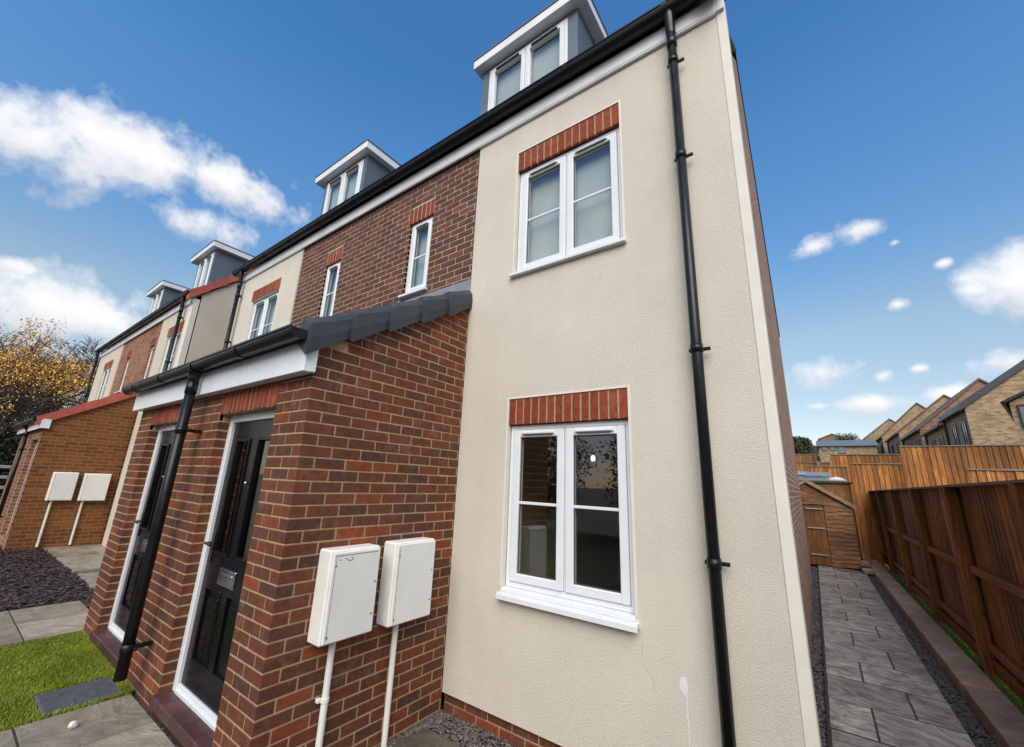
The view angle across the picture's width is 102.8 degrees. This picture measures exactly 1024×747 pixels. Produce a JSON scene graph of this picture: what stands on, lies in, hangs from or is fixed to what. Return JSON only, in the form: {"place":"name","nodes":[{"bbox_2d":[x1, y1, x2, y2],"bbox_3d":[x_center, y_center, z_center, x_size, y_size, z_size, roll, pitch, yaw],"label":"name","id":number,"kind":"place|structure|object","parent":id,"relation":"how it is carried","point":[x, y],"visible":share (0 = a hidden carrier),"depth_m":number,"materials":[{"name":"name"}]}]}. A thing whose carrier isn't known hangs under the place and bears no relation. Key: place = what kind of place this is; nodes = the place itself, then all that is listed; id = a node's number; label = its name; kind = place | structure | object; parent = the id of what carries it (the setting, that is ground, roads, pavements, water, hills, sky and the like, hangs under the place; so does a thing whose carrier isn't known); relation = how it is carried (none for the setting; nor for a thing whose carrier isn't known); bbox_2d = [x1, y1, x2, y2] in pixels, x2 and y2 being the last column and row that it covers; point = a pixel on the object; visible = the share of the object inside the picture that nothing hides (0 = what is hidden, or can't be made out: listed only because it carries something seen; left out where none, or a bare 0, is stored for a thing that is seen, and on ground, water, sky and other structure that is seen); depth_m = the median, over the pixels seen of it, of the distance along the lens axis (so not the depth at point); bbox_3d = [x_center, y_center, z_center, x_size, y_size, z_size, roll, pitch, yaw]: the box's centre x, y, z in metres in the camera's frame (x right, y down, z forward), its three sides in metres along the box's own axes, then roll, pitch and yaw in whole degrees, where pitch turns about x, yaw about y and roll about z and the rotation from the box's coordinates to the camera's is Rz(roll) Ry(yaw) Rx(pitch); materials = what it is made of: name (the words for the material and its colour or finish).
{"place":"outdoors","nodes":[
{"label":"outdoors","id":0,"kind":"place"},
{"bbox_2d":[8,611,24,640],"bbox_3d":[-5.817,2.543,3.824,1.405,0.001,2.710,-8,-18,35],"label":"paving bed","id":1,"kind":"object","parent":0,"point":[16,626],"visible":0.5,"depth_m":4.35,"materials":[{"name":"grey concrete"}]},
{"bbox_2d":[0,601,88,646],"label":"garden path","id":2,"kind":"structure","parent":0,"point":[39,622],"depth_m":4.52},
{"bbox_2d":[43,544,105,589],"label":"side paving","id":3,"kind":"structure","parent":0,"point":[81,558],"depth_m":7.59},
{"bbox_2d":[0,392,141,552],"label":"porch","id":4,"kind":"object","parent":3,"relation":"on","point":[93,436],"visible":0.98,"depth_m":8.94,"materials":[{"name":"brown brick"}]},
{"bbox_2d":[6,441,37,533],"bbox_3d":[-10.644,2.491,8.942,1.000,2.050,0.114,-8,-18,35],"label":"front door","id":5,"kind":"structure","parent":4,"relation":"in","point":[37,441],"depth_m":9.21,"materials":[{"name":"white plastic"}]},
{"bbox_2d":[35,472,78,546],"bbox_3d":[-9.560,2.830,8.553,0.122,1.480,0.380,-8,-18,35],"label":"meter box","id":6,"kind":"object","parent":4,"relation":"attached to","point":[62,485],"visible":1,"depth_m":8.60,"materials":[{"name":"white plastic"}]},
{"bbox_2d":[47,473,78,499],"bbox_3d":[-9.497,2.392,8.641,0.016,0.556,0.360,-8,-18,35],"label":"box door","id":7,"kind":"structure","parent":6,"relation":"in","point":[63,485],"depth_m":8.64,"materials":[{"name":"white plastic"}]},
{"bbox_2d":[68,473,111,544],"bbox_3d":[-9.268,2.950,8.942,0.122,1.470,0.430,-8,-18,35],"label":"meter box","id":8,"kind":"object","parent":4,"relation":"attached to","point":[94,487],"visible":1,"depth_m":8.98,"materials":[{"name":"white plastic"}]},
{"bbox_2d":[79,474,111,500],"bbox_3d":[-9.206,2.517,9.028,0.016,0.556,0.410,-8,-18,35],"label":"box door","id":9,"kind":"structure","parent":8,"relation":"in","point":[95,486],"depth_m":9.02,"materials":[{"name":"white plastic"}]},
{"bbox_2d":[77,598,91,607],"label":"slate chips","id":10,"kind":"object","parent":3,"relation":"on","point":[85,602],"visible":0.3,"depth_m":5.29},
{"bbox_2d":[100,239,254,546],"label":"terraced house","id":11,"kind":"structure","parent":3,"relation":"on","point":[187,326],"depth_m":9.60,"materials":[{"name":"beige paint"}]},
{"bbox_2d":[144,346,154,378],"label":"window","id":12,"kind":"structure","parent":11,"relation":"in","point":[154,346],"depth_m":10.44,"materials":[{"name":"white plastic"}]},
{"bbox_2d":[160,331,181,372],"bbox_3d":[-7.789,-0.374,9.380,1.020,1.130,0.134,-8,-18,35],"label":"window","id":13,"kind":"structure","parent":11,"relation":"in","point":[177,339],"depth_m":9.42,"materials":[{"name":"white plastic"}]},
{"bbox_2d":[0,694,174,746],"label":"front paving","id":14,"kind":"structure","parent":0,"point":[122,715],"depth_m":2.70,"materials":[{"name":"grey concrete"}]},
{"bbox_2d":[67,720,78,728],"bbox_3d":[-2.930,2.342,2.731,0.054,0.040,0.057,-8,-18,35],"label":"pebble","id":15,"kind":"object","parent":14,"relation":"on","point":[73,724],"visible":1,"depth_m":2.72,"materials":[{"name":"white stone"}]},
{"bbox_2d":[6,600,176,746],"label":"soil bed","id":16,"kind":"object","parent":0,"point":[174,743],"depth_m":3.16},
{"bbox_2d":[0,545,93,611],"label":"slate chips","id":17,"kind":"object","parent":16,"relation":"on","point":[42,578],"visible":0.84,"depth_m":6.02,"materials":[{"name":"grey gravel"}]},
{"bbox_2d":[0,630,133,731],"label":"turf","id":18,"kind":"structure","parent":16,"relation":"on","point":[28,700],"depth_m":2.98,"materials":[{"name":"plant"}]},
{"bbox_2d":[34,677,120,715],"bbox_3d":[-3.300,2.458,3.108,0.410,0.041,0.420,-8,-18,35],"label":"access cover","id":19,"kind":"object","parent":18,"relation":"on","point":[63,698],"visible":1,"depth_m":3.09,"materials":[{"name":"grey metal"}]},
{"bbox_2d":[132,693,178,746],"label":"gravel","id":20,"kind":"structure","parent":0,"point":[150,715],"depth_m":2.87,"materials":[{"name":"grey gravel"}]},
{"bbox_2d":[223,138,545,543],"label":"terraced house","id":21,"kind":"structure","parent":0,"point":[316,267],"depth_m":6.83,"materials":[{"name":"brown brick"}]},
{"bbox_2d":[247,292,278,339],"bbox_3d":[-4.417,-0.821,7.273,1.040,1.170,0.134,-8,-18,35],"label":"window","id":22,"kind":"structure","parent":21,"relation":"in","point":[268,304],"depth_m":7.37,"materials":[{"name":"white plastic"}]},
{"bbox_2d":[320,261,340,316],"bbox_3d":[-2.669,-1.180,6.078,0.400,0.983,0.134,-8,-18,35],"label":"window","id":23,"kind":"structure","parent":21,"relation":"in","point":[335,267],"depth_m":6.13,"materials":[{"name":"white plastic"}]},
{"bbox_2d":[393,727,460,746],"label":"nook paving","id":24,"kind":"structure","parent":0,"point":[425,737],"depth_m":2.82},
{"bbox_2d":[0,493,864,709],"bbox_3d":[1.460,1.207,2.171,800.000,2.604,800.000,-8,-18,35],"label":"ground","id":25,"kind":"structure","parent":0,"point":[442,694],"depth_m":6.11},
{"bbox_2d":[0,465,11,488],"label":"rail fence","id":26,"kind":"object","parent":25,"relation":"on","point":[3,476],"depth_m":16.25,"materials":[{"name":"white wood"}]},
{"bbox_2d":[0,412,12,457],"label":"evergreen bush","id":27,"kind":"object","parent":25,"relation":"on","point":[4,449],"visible":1,"depth_m":18.04,"materials":[{"name":"green plant"}]},
{"bbox_2d":[0,423,20,495],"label":"evergreen bush","id":28,"kind":"object","parent":25,"relation":"on","point":[9,460],"visible":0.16,"depth_m":21.74,"materials":[{"name":"green plant"}]},
{"bbox_2d":[0,376,67,439],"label":"bare tree","id":29,"kind":"object","parent":25,"relation":"on","point":[33,412],"visible":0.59,"depth_m":21.76,"materials":[{"name":"brown plant"}]},
{"bbox_2d":[0,372,90,436],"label":"bare tree","id":30,"kind":"object","parent":25,"relation":"on","point":[38,396],"visible":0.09,"depth_m":22.60,"materials":[{"name":"brown plant"}]},
{"bbox_2d":[0,311,96,417],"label":"autumn tree","id":31,"kind":"object","parent":25,"relation":"on","point":[15,367],"visible":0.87,"depth_m":21.36,"materials":[{"name":"yellow plant"}]},
{"bbox_2d":[0,323,102,428],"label":"bare tree","id":32,"kind":"object","parent":25,"relation":"on","point":[70,351],"visible":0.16,"depth_m":24.02,"materials":[{"name":"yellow plant"}]},
{"bbox_2d":[15,356,93,420],"bbox_3d":[-29.150,3.349,26.692,9.631,8.623,7.897,-2,-15,14],"label":"bare tree","id":33,"kind":"object","parent":25,"relation":"on","point":[56,402],"visible":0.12,"depth_m":25.20,"materials":[{"name":"brown plant"}]},
{"bbox_2d":[65,335,103,373],"bbox_3d":[-26.498,3.434,30.812,8.364,10.778,11.420,4,-15,-6],"label":"bare tree","id":34,"kind":"object","parent":25,"relation":"on","point":[93,347],"visible":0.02,"depth_m":27.50,"materials":[{"name":"brown plant"}]},
{"bbox_2d":[81,280,189,403],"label":"terraced house","id":35,"kind":"structure","parent":25,"relation":"on","point":[117,356],"depth_m":12.92,"materials":[{"name":"beige paint"}]},
{"bbox_2d":[96,368,110,399],"bbox_3d":[-12.924,0.376,12.971,1.100,1.130,0.090,-8,-18,35],"label":"window","id":36,"kind":"structure","parent":35,"relation":"in","point":[105,378],"depth_m":13.10,"materials":[{"name":"white plastic"}]},
{"bbox_2d":[114,359,129,393],"bbox_3d":[-11.020,0.056,11.629,0.460,1.034,0.150,-8,-18,35],"label":"window","id":37,"kind":"structure","parent":35,"relation":"in","point":[119,391],"depth_m":11.68,"materials":[{"name":"white plastic"}]},
{"bbox_2d":[83,279,472,746],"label":"porch","id":38,"kind":"object","parent":25,"relation":"on","point":[263,470],"visible":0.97,"depth_m":3.08,"materials":[{"name":"red brick"}]},
{"bbox_2d":[108,424,176,641],"bbox_3d":[-3.666,1.542,4.145,1.000,2.057,0.114,-8,-18,35],"label":"front door","id":39,"kind":"structure","parent":38,"relation":"in","point":[126,589],"depth_m":4.29,"materials":[{"name":"white plastic"}]},
{"bbox_2d":[172,410,275,731],"bbox_3d":[-2.079,1.307,3.028,1.000,2.057,0.114,-8,-18,35],"label":"front door","id":40,"kind":"structure","parent":38,"relation":"in","point":[199,680],"depth_m":3.08,"materials":[{"name":"white plastic"}]},
{"bbox_2d":[307,543,380,746],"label":"meter box","id":41,"kind":"object","parent":38,"relation":"attached to","point":[344,595],"visible":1,"depth_m":2.56,"materials":[{"name":"white plastic"}]},
{"bbox_2d":[321,548,380,645],"bbox_3d":[-1.019,1.411,2.622,0.016,0.511,0.350,-8,-18,35],"label":"box door","id":42,"kind":"structure","parent":41,"relation":"in","point":[354,574],"depth_m":2.61,"materials":[{"name":"white plastic"}]},
{"bbox_2d":[376,537,435,746],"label":"meter box","id":43,"kind":"object","parent":38,"relation":"attached to","point":[406,581],"visible":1,"depth_m":2.95,"materials":[{"name":"white plastic"}]},
{"bbox_2d":[390,541,435,626],"bbox_3d":[-0.722,1.532,3.019,0.016,0.524,0.370,-8,-18,35],"label":"box door","id":44,"kind":"structure","parent":43,"relation":"in","point":[411,600],"depth_m":3.00,"materials":[{"name":"white plastic"}]},
{"bbox_2d":[361,0,821,746],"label":"terraced house","id":45,"kind":"structure","parent":25,"relation":"on","point":[629,564],"depth_m":3.14,"materials":[{"name":"paint"}]},
{"bbox_2d":[398,217,432,298],"bbox_3d":[-1.106,-1.401,4.946,0.465,1.017,0.179,-8,-18,35],"label":"window","id":46,"kind":"structure","parent":45,"relation":"in","point":[424,228],"depth_m":5.00,"materials":[{"name":"white plastic"}]},
{"bbox_2d":[495,419,639,633],"bbox_3d":[0.393,1.031,3.049,1.103,1.338,0.167,-8,-18,35],"label":"window","id":47,"kind":"structure","parent":45,"relation":"in","point":[562,595],"depth_m":3.00,"materials":[{"name":"white plastic"}]},
{"bbox_2d":[509,127,626,278],"bbox_3d":[0.506,-1.540,3.765,1.135,1.204,0.194,-8,-18,35],"label":"window","id":48,"kind":"structure","parent":45,"relation":"in","point":[570,208],"depth_m":3.78,"materials":[{"name":"white plastic"}]},
{"bbox_2d":[793,436,815,453],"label":"dense hedge","id":49,"kind":"object","parent":25,"relation":"on","point":[802,445],"visible":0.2,"depth_m":48.67,"materials":[{"name":"green plant"}]},
{"bbox_2d":[795,454,816,461],"bbox_3d":[12.639,5.393,18.251,1.980,3.532,0.080,-8,-18,35],"label":"timber fence","id":50,"kind":"object","parent":25,"relation":"on","point":[806,457],"visible":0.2,"depth_m":18.30,"materials":[{"name":"brown wood"}]},
{"bbox_2d":[796,461,829,471],"bbox_3d":[11.291,4.876,15.517,1.640,3.020,0.150,-8,-18,35],"label":"timber fence","id":51,"kind":"object","parent":25,"relation":"on","point":[801,466],"visible":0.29,"depth_m":15.81,"materials":[{"name":"brown wood"}]},
{"bbox_2d":[812,445,819,461],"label":"round tree","id":52,"kind":"object","parent":25,"relation":"on","point":[816,452],"visible":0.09,"depth_m":73.00,"materials":[{"name":"green plant"}]},
{"bbox_2d":[805,466,848,481],"bbox_3d":[9.810,4.201,12.506,1.040,2.662,0.080,-8,-18,35],"label":"timber fence","id":53,"kind":"object","parent":25,"relation":"on","point":[838,471],"visible":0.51,"depth_m":12.69,"materials":[{"name":"brown wood"}]},
{"bbox_2d":[818,433,837,440],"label":"brick house","id":54,"kind":"structure","parent":25,"relation":"on","point":[829,437],"depth_m":65.37,"materials":[{"name":"brown brick"}]},
{"bbox_2d":[832,433,860,439],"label":"round tree","id":55,"kind":"object","parent":25,"relation":"on","point":[845,437],"visible":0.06,"depth_m":62.29,"materials":[{"name":"green plant"}]},
{"bbox_2d":[816,440,878,465],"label":"building","id":56,"kind":"structure","parent":25,"relation":"on","point":[825,449],"depth_m":49.08,"materials":[{"name":"brick"}]},
{"bbox_2d":[838,447,845,453],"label":"window","id":57,"kind":"structure","parent":56,"relation":"in","point":[841,450],"depth_m":48.74,"materials":[{"name":"white glass"}]},
{"bbox_2d":[830,454,906,554],"bbox_3d":[11.568,4.159,13.000,1.900,3.132,0.080,-8,-18,35],"label":"timber fence","id":58,"kind":"object","parent":25,"relation":"on","point":[842,459],"visible":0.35,"depth_m":13.36,"materials":[{"name":"orange wood"}]},
{"bbox_2d":[862,418,894,440],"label":"brick house","id":59,"kind":"structure","parent":25,"relation":"on","point":[878,431],"depth_m":57.48,"materials":[{"name":"beige brick"}]},
{"bbox_2d":[876,402,925,453],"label":"brick house","id":60,"kind":"structure","parent":25,"relation":"on","point":[912,412],"depth_m":48.44,"materials":[{"name":"brown brick"}]},
{"bbox_2d":[885,394,950,453],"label":"brick house","id":61,"kind":"structure","parent":25,"relation":"on","point":[893,443],"depth_m":39.81,"materials":[{"name":"brown brick"}]},
{"bbox_2d":[920,422,947,444],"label":"brick house","id":62,"kind":"structure","parent":25,"relation":"on","point":[934,435],"depth_m":27.92,"materials":[{"name":"brown brick"}]},
{"bbox_2d":[939,436,944,444],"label":"window","id":63,"kind":"structure","parent":62,"relation":"in","point":[941,439],"depth_m":26.88,"materials":[{"name":"grey glass"}]},
{"bbox_2d":[899,378,988,445],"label":"brick house","id":64,"kind":"structure","parent":25,"relation":"on","point":[912,437],"depth_m":31.89,"materials":[{"name":"brown brick"}]},
{"bbox_2d":[938,359,1023,444],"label":"brick house","id":65,"kind":"structure","parent":25,"relation":"on","point":[981,416],"depth_m":21.50,"materials":[{"name":"brown brick"}]},
{"bbox_2d":[951,425,960,444],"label":"window","id":66,"kind":"structure","parent":65,"relation":"in","point":[954,429],"depth_m":23.85,"materials":[{"name":"grey glass"}]},
{"bbox_2d":[959,420,970,444],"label":"window","id":67,"kind":"structure","parent":65,"relation":"in","point":[963,425],"depth_m":22.35,"materials":[{"name":"grey glass"}]},
{"bbox_2d":[965,469,1023,482],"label":"timber fence","id":68,"kind":"object","parent":25,"relation":"on","point":[981,475],"visible":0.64,"depth_m":7.10,"materials":[{"name":"brown wood"}]},
{"bbox_2d":[1000,391,1023,443],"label":"brick house","id":69,"kind":"structure","parent":25,"relation":"on","point":[1013,406],"depth_m":13.65,"materials":[{"name":"brown brick"}]},
{"bbox_2d":[1016,404,1023,427],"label":"window","id":70,"kind":"structure","parent":69,"relation":"in","point":[1020,407],"depth_m":13.56,"materials":[{"name":"glass"}]},
{"bbox_2d":[0,0,1023,444],"label":"sky","id":71,"kind":"structure","parent":0,"point":[886,137],"materials":[{"name":"blue"}]},
{"bbox_2d":[388,567,866,746],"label":"side soil","id":72,"kind":"structure","parent":0,"point":[486,742],"depth_m":2.95,"materials":[{"name":"grey gravel"}]},
{"bbox_2d":[378,709,515,746],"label":"gravel","id":73,"kind":"structure","parent":72,"relation":"on","point":[436,720],"depth_m":2.97,"materials":[{"name":"grey gravel"}]},
{"bbox_2d":[811,481,862,559],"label":"garden store","id":74,"kind":"structure","parent":72,"relation":"on","point":[842,490],"depth_m":11.68,"materials":[{"name":"brown wood"}]},
{"bbox_2d":[798,471,831,481],"bbox_3d":[9.197,3.135,12.446,0.850,0.318,0.680,-8,-18,35],"label":"plastic sheeting","id":75,"kind":"object","parent":74,"relation":"on","point":[815,476],"visible":0.75,"depth_m":12.23,"materials":[{"name":"plastic"}]},
{"bbox_2d":[829,477,847,481],"bbox_3d":[9.488,3.090,11.909,0.459,0.150,0.150,-8,-18,35],"label":"plastic tub","id":76,"kind":"object","parent":74,"relation":"on","point":[835,479],"visible":0.99,"depth_m":11.86,"materials":[{"name":"white plastic"}]},
{"bbox_2d":[850,463,906,565],"bbox_3d":[9.935,3.764,10.886,1.080,2.682,0.080,-8,-18,35],"label":"timber fence","id":77,"kind":"object","parent":72,"relation":"on","point":[868,478],"visible":0.56,"depth_m":11.04,"materials":[{"name":"orange wood"}]},
{"bbox_2d":[865,559,1023,746],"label":"kerb","id":78,"kind":"structure","parent":72,"relation":"on","point":[997,712],"depth_m":3.92,"materials":[{"name":"concrete"}]},
{"bbox_2d":[870,479,1023,701],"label":"timber fence","id":79,"kind":"object","parent":72,"relation":"on","point":[953,554],"visible":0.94,"depth_m":4.29,"materials":[{"name":"brown wood"}]},
{"bbox_2d":[898,444,1023,487],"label":"timber fence","id":80,"kind":"object","parent":72,"relation":"on","point":[930,465],"visible":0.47,"depth_m":10.36,"materials":[{"name":"orange wood"}]},
{"bbox_2d":[810,565,827,746],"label":"gravel","id":81,"kind":"structure","parent":0,"point":[818,677],"depth_m":4.40,"materials":[{"name":"grey gravel"}]},
{"bbox_2d":[818,566,974,746],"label":"path","id":82,"kind":"structure","parent":0,"point":[893,730],"depth_m":3.92,"materials":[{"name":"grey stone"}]},
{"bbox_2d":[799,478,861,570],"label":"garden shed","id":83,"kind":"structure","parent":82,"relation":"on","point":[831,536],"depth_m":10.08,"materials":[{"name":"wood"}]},
{"bbox_2d":[861,567,874,575],"bbox_3d":[8.090,4.498,9.265,0.247,0.139,0.236,-8,-18,35],"label":"stone block","id":84,"kind":"object","parent":82,"relation":"on","point":[868,571],"depth_m":9.19,"materials":[{"name":"beige stone"}]},
{"bbox_2d":[859,560,870,567],"bbox_3d":[8.159,4.398,9.435,0.205,0.135,0.208,-8,-18,35],"label":"stone block","id":85,"kind":"object","parent":84,"relation":"on","point":[863,563],"depth_m":9.38,"materials":[{"name":"stone"}]},
{"bbox_2d":[867,575,998,746],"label":"gravel","id":86,"kind":"structure","parent":0,"point":[950,694],"depth_m":3.98,"materials":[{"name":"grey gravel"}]},
{"bbox_2d":[855,489,871,567],"bbox_3d":[8.722,3.860,10.123,0.140,1.910,0.080,-8,-18,35],"label":"timber post","id":87,"kind":"object","parent":86,"relation":"on","point":[859,502],"visible":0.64,"depth_m":10.12,"materials":[{"name":"brown wood"}]},
{"bbox_2d":[882,565,1021,706],"bbox_3d":[6.162,3.460,5.366,0.960,0.001,13.500,-8,-18,35],"label":"grass strip","id":88,"kind":"object","parent":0,"point":[887,568],"depth_m":10.22,"materials":[{"name":"plant"}]},
{"bbox_2d":[890,574,1023,714],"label":"grass","id":89,"kind":"structure","parent":88,"relation":"on","point":[1005,689],"depth_m":4.80,"materials":[{"name":"green plant"}]}
]}

